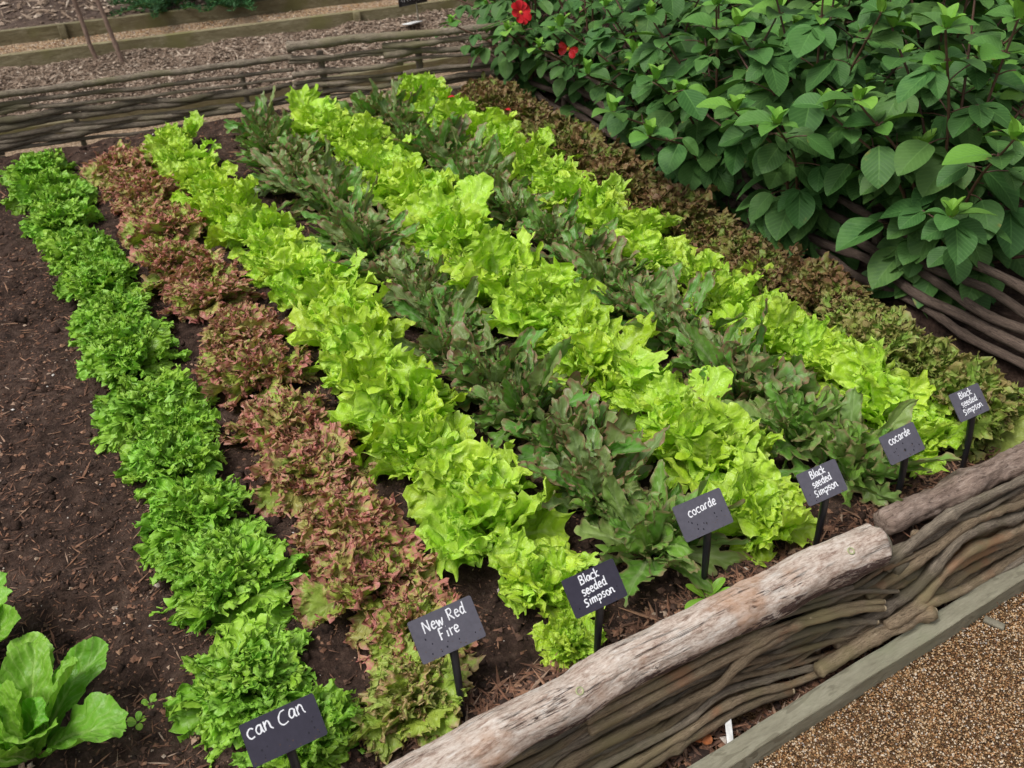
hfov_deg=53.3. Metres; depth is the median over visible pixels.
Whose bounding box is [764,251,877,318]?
bronze lettuce
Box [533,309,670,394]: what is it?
lime lettuce
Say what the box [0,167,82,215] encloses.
frilly lettuce
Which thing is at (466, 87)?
bronze lettuce
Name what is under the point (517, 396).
oak leaf lettuce
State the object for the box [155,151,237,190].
lime lettuce
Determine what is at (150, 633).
soil crumbs
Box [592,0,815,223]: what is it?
dahlia plant
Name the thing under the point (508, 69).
dahlia plant
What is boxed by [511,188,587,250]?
oak leaf lettuce
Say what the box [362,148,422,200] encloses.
lime lettuce
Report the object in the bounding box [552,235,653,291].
oak leaf lettuce
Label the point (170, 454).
frilly lettuce
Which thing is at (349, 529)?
red tinged lettuce
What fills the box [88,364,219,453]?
frilly lettuce
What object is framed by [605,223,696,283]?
lime lettuce
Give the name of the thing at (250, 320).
red tinged lettuce
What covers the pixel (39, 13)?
clods
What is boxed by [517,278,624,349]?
lime lettuce
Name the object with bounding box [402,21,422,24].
white tag
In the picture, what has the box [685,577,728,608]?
weed seedling
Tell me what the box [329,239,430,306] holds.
oak leaf lettuce
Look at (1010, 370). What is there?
dahlia bed soil
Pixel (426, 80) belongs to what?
lime lettuce
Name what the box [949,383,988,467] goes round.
plant sign
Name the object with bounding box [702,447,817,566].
lime lettuce
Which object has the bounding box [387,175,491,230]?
lime lettuce
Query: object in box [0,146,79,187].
frilly lettuce
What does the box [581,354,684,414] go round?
lime lettuce
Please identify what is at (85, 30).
garden stake
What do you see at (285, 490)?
red tinged lettuce
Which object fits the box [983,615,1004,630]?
wood fragment
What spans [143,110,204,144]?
lime lettuce
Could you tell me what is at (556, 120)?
bronze lettuce
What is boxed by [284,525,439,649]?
red tinged lettuce
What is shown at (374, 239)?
oak leaf lettuce
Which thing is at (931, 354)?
bronze lettuce
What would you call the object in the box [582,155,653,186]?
bronze lettuce
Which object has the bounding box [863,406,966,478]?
lime lettuce
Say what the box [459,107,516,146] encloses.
lime lettuce
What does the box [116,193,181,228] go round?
red tinged lettuce
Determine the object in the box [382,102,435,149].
oak leaf lettuce
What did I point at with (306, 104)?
lime lettuce
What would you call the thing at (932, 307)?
wattle fence
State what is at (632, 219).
lime lettuce
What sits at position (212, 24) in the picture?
tan path chips
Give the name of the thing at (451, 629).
plant sign
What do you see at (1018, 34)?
dahlia plant
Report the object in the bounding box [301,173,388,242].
oak leaf lettuce
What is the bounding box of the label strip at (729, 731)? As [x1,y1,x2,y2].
[725,719,732,742]
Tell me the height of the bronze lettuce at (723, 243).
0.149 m
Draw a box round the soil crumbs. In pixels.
[0,93,992,767]
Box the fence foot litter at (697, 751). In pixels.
[611,594,1018,767]
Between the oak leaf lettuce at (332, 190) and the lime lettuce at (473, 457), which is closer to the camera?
the lime lettuce at (473, 457)
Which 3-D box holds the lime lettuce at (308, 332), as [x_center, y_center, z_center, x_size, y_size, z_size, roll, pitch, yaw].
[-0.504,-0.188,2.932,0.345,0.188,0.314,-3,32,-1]
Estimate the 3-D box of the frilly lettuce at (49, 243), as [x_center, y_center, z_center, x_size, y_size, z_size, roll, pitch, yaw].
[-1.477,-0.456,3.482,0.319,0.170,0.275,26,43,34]
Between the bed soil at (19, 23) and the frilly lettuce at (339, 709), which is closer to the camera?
the frilly lettuce at (339, 709)
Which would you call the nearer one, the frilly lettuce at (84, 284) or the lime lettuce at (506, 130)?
the frilly lettuce at (84, 284)
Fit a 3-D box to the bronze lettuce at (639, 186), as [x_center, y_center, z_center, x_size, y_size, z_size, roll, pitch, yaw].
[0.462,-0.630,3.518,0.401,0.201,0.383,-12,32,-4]
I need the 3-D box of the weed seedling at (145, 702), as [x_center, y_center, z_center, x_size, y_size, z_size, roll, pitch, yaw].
[-0.693,0.611,1.964,0.032,0.010,0.032,-31,43,-33]
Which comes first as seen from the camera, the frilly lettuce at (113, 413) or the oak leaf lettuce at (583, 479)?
the oak leaf lettuce at (583, 479)
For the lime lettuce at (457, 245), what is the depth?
3.20 m
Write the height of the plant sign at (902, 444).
0.260 m
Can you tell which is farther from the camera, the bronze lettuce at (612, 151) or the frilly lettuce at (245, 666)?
the bronze lettuce at (612, 151)
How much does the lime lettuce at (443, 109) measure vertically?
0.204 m
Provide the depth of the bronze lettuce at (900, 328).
2.67 m
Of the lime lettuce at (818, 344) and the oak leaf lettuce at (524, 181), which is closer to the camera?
the lime lettuce at (818, 344)
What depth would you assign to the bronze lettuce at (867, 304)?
2.83 m
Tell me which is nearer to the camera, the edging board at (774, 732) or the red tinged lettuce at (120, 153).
the edging board at (774, 732)
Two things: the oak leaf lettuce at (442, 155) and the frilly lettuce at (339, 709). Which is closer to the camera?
the frilly lettuce at (339, 709)
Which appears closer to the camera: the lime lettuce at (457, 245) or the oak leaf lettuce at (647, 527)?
the oak leaf lettuce at (647, 527)
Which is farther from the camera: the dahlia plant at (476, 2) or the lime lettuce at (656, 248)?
the dahlia plant at (476, 2)
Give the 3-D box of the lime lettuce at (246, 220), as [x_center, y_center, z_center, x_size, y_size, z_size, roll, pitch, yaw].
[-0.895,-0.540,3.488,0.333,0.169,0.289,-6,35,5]
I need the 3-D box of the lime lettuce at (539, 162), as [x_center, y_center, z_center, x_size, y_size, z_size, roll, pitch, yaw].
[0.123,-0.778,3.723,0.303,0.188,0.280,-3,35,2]
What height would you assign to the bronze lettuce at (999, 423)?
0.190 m
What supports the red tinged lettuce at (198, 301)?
on the bed soil at (510, 651)
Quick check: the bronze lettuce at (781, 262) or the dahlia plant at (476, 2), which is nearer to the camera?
the bronze lettuce at (781, 262)
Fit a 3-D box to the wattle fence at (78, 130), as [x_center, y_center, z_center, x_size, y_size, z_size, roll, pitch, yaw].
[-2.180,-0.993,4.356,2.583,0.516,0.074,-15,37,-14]
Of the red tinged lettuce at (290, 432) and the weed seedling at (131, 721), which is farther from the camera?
the red tinged lettuce at (290, 432)
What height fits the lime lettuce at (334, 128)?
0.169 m
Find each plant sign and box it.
[239,693,326,767]
[407,596,485,722]
[561,559,626,652]
[672,488,732,579]
[796,459,847,544]
[878,422,924,496]
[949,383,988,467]
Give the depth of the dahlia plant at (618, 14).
5.45 m
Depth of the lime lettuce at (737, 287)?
2.89 m
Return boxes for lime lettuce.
[141,130,221,168]
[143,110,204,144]
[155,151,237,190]
[169,162,238,212]
[195,174,261,228]
[203,202,297,264]
[237,223,321,288]
[257,241,366,311]
[262,258,381,323]
[279,276,394,350]
[284,83,367,138]
[302,108,354,150]
[307,300,415,394]
[322,329,435,442]
[325,355,471,465]
[331,132,420,171]
[335,111,398,155]
[348,158,459,216]
[358,386,475,491]
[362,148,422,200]
[387,172,510,263]
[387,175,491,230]
[396,71,451,103]
[402,432,536,531]
[411,458,575,581]
[413,95,477,128]
[416,86,460,102]
[429,219,495,277]
[444,224,543,312]
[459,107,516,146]
[474,118,522,150]
[474,256,583,336]
[481,126,565,182]
[487,526,605,634]
[517,146,581,187]
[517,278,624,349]
[526,159,599,212]
[527,606,606,670]
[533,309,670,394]
[558,171,632,235]
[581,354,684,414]
[589,202,684,239]
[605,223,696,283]
[612,365,733,453]
[642,394,784,500]
[670,242,731,294]
[680,256,786,333]
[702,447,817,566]
[712,292,812,365]
[767,314,873,398]
[830,336,975,452]
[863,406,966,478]
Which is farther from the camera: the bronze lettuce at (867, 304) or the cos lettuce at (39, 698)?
the bronze lettuce at (867, 304)
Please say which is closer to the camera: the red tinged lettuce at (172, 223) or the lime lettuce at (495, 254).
the lime lettuce at (495, 254)
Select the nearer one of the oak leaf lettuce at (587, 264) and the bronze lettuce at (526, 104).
the oak leaf lettuce at (587, 264)
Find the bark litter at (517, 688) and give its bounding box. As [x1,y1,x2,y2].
[405,446,1003,752]
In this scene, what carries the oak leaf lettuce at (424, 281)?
on the bed soil at (510, 651)
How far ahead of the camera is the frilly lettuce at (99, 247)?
3.36 m
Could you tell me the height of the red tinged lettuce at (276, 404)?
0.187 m
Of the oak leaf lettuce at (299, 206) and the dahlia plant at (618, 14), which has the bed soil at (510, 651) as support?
the oak leaf lettuce at (299, 206)
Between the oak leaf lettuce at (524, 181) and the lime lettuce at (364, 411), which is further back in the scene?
the oak leaf lettuce at (524, 181)
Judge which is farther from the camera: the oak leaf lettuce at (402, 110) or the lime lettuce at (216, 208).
the oak leaf lettuce at (402, 110)
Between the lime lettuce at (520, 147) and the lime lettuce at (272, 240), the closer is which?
the lime lettuce at (272, 240)
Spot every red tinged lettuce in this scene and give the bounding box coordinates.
[79,139,156,188]
[97,164,158,204]
[108,170,191,215]
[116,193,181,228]
[116,200,207,249]
[126,236,222,292]
[148,248,249,304]
[156,272,268,323]
[191,331,284,384]
[197,301,295,355]
[200,333,318,411]
[217,382,341,465]
[243,418,376,522]
[259,416,359,479]
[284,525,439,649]
[288,474,415,574]
[309,511,416,590]
[348,632,485,765]
[356,576,477,672]
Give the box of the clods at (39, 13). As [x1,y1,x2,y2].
[0,0,206,29]
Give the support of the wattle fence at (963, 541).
on the gravel path at (748, 715)
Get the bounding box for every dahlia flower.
[482,0,531,28]
[558,38,582,57]
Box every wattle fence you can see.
[0,54,294,156]
[286,21,512,99]
[384,523,912,767]
[504,37,1023,369]
[813,440,1023,677]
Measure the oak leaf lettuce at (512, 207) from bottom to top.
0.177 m
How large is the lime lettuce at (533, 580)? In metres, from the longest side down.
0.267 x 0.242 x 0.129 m
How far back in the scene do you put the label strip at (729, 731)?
2.06 m
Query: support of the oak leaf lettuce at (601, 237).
on the bed soil at (510, 651)
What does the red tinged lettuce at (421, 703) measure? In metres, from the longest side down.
0.293 x 0.245 x 0.131 m
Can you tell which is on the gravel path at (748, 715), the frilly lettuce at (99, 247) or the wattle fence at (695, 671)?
the wattle fence at (695, 671)
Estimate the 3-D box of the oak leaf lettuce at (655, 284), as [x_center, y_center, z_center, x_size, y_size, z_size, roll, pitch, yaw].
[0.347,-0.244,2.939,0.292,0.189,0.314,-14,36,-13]
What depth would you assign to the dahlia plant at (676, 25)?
4.83 m
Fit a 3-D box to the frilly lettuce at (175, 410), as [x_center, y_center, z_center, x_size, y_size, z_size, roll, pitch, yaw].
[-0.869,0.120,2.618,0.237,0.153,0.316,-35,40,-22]
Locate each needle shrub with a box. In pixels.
[106,0,204,18]
[173,0,257,11]
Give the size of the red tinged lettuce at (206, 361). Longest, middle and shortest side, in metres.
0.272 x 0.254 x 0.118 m
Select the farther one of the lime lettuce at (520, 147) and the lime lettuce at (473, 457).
the lime lettuce at (520, 147)
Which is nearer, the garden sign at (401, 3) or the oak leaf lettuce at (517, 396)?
the oak leaf lettuce at (517, 396)
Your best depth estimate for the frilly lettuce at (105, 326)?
2.99 m
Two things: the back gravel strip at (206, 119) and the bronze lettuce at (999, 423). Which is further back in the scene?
the back gravel strip at (206, 119)
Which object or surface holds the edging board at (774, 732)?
on the gravel path at (748, 715)
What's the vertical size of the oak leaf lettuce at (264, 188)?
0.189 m
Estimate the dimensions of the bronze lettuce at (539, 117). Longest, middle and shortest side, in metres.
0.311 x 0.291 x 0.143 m
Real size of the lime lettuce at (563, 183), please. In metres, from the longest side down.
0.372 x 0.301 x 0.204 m
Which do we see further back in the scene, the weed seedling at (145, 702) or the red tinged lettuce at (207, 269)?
the red tinged lettuce at (207, 269)
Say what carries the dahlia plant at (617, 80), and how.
on the dahlia bed soil at (1010, 370)
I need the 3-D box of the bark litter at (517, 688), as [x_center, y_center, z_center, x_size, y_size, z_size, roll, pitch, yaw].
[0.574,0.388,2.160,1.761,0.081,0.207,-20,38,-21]
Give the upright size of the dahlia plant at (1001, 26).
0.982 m
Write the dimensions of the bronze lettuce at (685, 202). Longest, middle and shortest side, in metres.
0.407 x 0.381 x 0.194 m
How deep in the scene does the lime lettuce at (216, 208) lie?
3.58 m
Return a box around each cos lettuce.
[0,571,20,641]
[0,631,127,767]
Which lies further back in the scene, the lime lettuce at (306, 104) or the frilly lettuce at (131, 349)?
the lime lettuce at (306, 104)
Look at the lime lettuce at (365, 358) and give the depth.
2.65 m
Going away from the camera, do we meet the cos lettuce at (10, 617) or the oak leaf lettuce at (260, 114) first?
the cos lettuce at (10, 617)
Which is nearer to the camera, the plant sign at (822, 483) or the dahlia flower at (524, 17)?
the plant sign at (822, 483)
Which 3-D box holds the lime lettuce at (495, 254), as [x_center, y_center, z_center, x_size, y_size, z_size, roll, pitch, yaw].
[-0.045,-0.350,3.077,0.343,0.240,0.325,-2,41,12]
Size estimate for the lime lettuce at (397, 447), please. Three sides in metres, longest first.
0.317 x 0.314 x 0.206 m
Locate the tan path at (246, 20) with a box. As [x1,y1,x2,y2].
[0,0,431,52]
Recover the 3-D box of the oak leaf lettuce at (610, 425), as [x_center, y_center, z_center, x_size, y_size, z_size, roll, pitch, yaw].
[0.146,0.124,2.419,0.364,0.193,0.402,1,36,8]
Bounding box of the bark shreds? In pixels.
[0,248,261,767]
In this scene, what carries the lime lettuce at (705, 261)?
on the bed soil at (510, 651)
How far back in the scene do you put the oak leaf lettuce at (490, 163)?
3.71 m
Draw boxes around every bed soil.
[0,0,212,29]
[0,89,1023,767]
[467,0,1023,387]
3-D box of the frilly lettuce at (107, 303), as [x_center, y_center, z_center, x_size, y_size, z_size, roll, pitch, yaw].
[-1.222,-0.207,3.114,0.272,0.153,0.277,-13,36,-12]
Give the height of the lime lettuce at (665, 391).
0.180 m
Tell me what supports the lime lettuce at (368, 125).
on the bed soil at (510, 651)
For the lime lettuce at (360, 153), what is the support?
on the bed soil at (510, 651)
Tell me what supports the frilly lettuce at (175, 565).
on the bed soil at (510, 651)
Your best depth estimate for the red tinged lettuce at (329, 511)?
2.26 m
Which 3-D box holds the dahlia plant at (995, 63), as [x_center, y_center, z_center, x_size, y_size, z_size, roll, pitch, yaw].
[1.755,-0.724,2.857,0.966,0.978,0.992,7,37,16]
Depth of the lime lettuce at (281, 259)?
3.16 m
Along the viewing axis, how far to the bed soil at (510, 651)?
2.36 m
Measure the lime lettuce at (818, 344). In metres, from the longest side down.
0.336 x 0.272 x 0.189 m
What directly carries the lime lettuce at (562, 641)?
on the bed soil at (510, 651)
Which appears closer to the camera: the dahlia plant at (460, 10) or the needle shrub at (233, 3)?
the dahlia plant at (460, 10)
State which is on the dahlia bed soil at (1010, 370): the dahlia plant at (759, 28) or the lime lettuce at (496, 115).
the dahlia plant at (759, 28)
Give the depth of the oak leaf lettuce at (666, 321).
2.84 m
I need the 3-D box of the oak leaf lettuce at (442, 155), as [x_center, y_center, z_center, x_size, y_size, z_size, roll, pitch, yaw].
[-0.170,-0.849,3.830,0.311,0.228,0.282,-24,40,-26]
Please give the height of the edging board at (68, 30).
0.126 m
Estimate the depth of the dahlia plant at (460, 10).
4.92 m
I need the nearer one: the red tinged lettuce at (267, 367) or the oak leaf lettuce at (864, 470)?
the oak leaf lettuce at (864, 470)
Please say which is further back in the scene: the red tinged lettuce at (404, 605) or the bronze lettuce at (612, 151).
the bronze lettuce at (612, 151)
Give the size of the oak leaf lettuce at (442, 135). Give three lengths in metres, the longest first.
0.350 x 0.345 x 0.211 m
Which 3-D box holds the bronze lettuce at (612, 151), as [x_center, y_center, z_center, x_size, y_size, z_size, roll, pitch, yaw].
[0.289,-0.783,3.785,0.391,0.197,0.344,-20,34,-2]
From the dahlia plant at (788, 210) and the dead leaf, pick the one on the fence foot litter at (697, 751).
the dead leaf
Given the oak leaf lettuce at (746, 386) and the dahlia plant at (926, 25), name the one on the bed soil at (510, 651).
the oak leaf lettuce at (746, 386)
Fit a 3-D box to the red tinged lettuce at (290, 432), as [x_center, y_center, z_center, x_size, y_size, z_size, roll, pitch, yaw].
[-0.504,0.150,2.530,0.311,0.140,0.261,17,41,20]
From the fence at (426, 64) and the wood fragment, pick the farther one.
the fence at (426, 64)
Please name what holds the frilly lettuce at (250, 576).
on the bed soil at (510, 651)
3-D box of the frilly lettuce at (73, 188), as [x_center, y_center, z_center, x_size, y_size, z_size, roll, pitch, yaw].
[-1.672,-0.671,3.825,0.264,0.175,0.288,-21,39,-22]
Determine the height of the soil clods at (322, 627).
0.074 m
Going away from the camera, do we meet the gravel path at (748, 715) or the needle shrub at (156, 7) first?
the gravel path at (748, 715)
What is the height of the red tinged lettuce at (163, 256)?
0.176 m
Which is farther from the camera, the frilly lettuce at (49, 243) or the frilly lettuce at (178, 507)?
the frilly lettuce at (49, 243)
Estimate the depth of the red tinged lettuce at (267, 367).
2.76 m
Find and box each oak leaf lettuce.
[223,85,290,144]
[228,129,324,167]
[234,114,293,158]
[248,144,338,196]
[263,135,356,217]
[278,155,378,223]
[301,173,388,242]
[303,206,419,265]
[328,78,412,118]
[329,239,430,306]
[369,76,438,134]
[378,247,453,328]
[381,293,507,390]
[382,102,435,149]
[383,276,496,339]
[393,112,471,167]
[426,122,499,171]
[441,133,516,205]
[441,317,565,414]
[457,336,595,447]
[459,166,539,216]
[483,176,554,231]
[501,378,650,512]
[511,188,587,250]
[518,411,669,526]
[530,216,617,270]
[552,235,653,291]
[568,459,749,607]
[590,262,681,337]
[620,267,745,372]
[657,311,759,386]
[684,298,820,401]
[721,355,881,479]
[779,383,961,506]
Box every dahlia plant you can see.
[435,0,620,97]
[454,0,563,54]
[474,0,529,14]
[503,0,699,122]
[540,0,741,167]
[584,1,638,22]
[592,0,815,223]
[605,0,736,54]
[663,0,998,269]
[684,0,793,74]
[761,0,942,128]
[792,0,1023,317]
[797,0,1023,192]
[907,0,1023,74]
[962,0,1023,115]
[967,56,1023,207]
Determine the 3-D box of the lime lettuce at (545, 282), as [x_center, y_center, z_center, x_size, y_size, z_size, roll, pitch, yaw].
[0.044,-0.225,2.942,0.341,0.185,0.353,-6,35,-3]
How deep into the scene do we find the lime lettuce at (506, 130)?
3.98 m
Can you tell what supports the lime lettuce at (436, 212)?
on the bed soil at (510, 651)
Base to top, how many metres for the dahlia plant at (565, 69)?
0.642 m
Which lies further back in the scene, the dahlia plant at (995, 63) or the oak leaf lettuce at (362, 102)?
the oak leaf lettuce at (362, 102)
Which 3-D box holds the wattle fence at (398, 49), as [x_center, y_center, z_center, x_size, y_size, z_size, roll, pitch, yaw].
[-0.480,-1.375,4.710,1.037,0.534,0.074,-10,36,-8]
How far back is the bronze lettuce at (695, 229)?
3.27 m
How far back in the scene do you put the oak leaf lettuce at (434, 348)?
2.79 m
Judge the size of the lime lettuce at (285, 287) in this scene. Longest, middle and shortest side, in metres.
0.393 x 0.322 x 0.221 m
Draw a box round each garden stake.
[72,0,98,61]
[95,0,123,62]
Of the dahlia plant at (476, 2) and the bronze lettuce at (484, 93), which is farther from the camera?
the dahlia plant at (476, 2)
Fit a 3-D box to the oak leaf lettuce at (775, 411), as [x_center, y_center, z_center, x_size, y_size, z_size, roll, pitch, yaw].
[0.689,0.087,2.435,0.379,0.191,0.317,8,37,17]
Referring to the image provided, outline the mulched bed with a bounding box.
[0,9,498,116]
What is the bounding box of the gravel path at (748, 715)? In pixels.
[612,592,1023,767]
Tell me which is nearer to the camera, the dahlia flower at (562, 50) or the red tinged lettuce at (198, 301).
the red tinged lettuce at (198, 301)
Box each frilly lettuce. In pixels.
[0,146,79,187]
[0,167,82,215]
[18,194,104,243]
[28,178,99,215]
[35,224,118,275]
[52,256,142,305]
[54,236,126,280]
[65,277,154,340]
[68,309,173,355]
[75,318,191,393]
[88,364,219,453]
[113,422,227,503]
[122,394,220,442]
[132,470,254,570]
[149,515,276,590]
[149,523,310,635]
[163,611,316,767]
[229,678,371,767]
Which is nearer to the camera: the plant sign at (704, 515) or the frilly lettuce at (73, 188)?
the plant sign at (704, 515)
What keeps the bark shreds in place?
on the bed soil at (510, 651)
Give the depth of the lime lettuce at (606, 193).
3.41 m
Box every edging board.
[0,0,380,45]
[0,0,475,66]
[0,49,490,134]
[687,563,1023,767]
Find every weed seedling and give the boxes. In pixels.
[126,711,145,729]
[141,693,156,708]
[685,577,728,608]
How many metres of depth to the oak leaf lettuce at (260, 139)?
4.06 m
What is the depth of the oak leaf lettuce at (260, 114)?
4.28 m
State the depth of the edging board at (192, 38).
6.07 m
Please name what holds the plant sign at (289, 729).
on the bed soil at (510, 651)
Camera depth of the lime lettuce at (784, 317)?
2.74 m
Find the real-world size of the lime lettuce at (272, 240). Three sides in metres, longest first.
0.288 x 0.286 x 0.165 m
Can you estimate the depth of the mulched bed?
5.76 m
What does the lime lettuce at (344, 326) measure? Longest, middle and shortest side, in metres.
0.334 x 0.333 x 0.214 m
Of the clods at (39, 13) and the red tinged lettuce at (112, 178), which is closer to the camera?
the red tinged lettuce at (112, 178)
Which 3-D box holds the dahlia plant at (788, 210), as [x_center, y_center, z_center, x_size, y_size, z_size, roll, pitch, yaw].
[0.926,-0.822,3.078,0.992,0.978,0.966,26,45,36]
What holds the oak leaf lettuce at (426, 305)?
on the soil crumbs
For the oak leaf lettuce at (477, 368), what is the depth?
2.68 m
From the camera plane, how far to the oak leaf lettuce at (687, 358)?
2.71 m
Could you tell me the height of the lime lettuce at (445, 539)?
0.236 m
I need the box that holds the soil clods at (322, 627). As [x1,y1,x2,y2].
[0,93,984,767]
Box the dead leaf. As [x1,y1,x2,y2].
[702,734,712,744]
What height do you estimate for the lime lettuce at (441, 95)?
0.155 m
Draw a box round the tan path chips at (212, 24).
[0,0,430,53]
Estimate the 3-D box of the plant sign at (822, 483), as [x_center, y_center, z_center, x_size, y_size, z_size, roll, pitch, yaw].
[0.643,0.288,2.159,0.102,0.262,0.052,-20,38,-21]
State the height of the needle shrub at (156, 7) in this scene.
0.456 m
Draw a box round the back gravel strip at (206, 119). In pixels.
[3,71,466,156]
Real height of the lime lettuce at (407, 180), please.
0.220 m
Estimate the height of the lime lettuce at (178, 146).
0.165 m
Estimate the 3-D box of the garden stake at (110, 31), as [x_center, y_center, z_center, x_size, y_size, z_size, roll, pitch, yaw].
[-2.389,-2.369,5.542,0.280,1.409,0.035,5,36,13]
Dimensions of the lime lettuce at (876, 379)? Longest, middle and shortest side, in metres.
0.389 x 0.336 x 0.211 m
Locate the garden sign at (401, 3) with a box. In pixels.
[398,0,426,20]
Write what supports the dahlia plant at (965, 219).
on the dahlia bed soil at (1010, 370)
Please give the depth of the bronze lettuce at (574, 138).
3.85 m
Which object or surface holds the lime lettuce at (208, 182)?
on the bed soil at (510, 651)
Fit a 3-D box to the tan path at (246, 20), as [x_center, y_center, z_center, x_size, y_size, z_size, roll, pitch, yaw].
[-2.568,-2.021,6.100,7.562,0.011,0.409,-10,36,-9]
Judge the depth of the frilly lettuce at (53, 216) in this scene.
3.65 m
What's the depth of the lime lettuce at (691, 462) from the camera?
2.34 m
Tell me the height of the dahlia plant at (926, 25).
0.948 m
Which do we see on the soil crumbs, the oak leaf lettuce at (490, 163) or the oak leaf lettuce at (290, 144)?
the oak leaf lettuce at (290, 144)
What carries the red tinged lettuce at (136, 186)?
on the bed soil at (510, 651)
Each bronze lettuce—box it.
[457,71,509,97]
[460,78,524,112]
[487,91,552,120]
[516,108,594,157]
[520,106,549,123]
[550,125,607,161]
[553,137,645,172]
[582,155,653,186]
[601,166,679,211]
[639,180,721,239]
[670,207,743,247]
[687,217,784,264]
[712,238,808,296]
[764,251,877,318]
[811,286,895,328]
[821,305,931,386]
[887,332,999,384]
[917,352,1023,463]
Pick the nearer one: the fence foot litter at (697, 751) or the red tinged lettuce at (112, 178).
the fence foot litter at (697, 751)
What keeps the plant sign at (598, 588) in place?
on the bed soil at (510, 651)
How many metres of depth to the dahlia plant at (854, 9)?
3.76 m

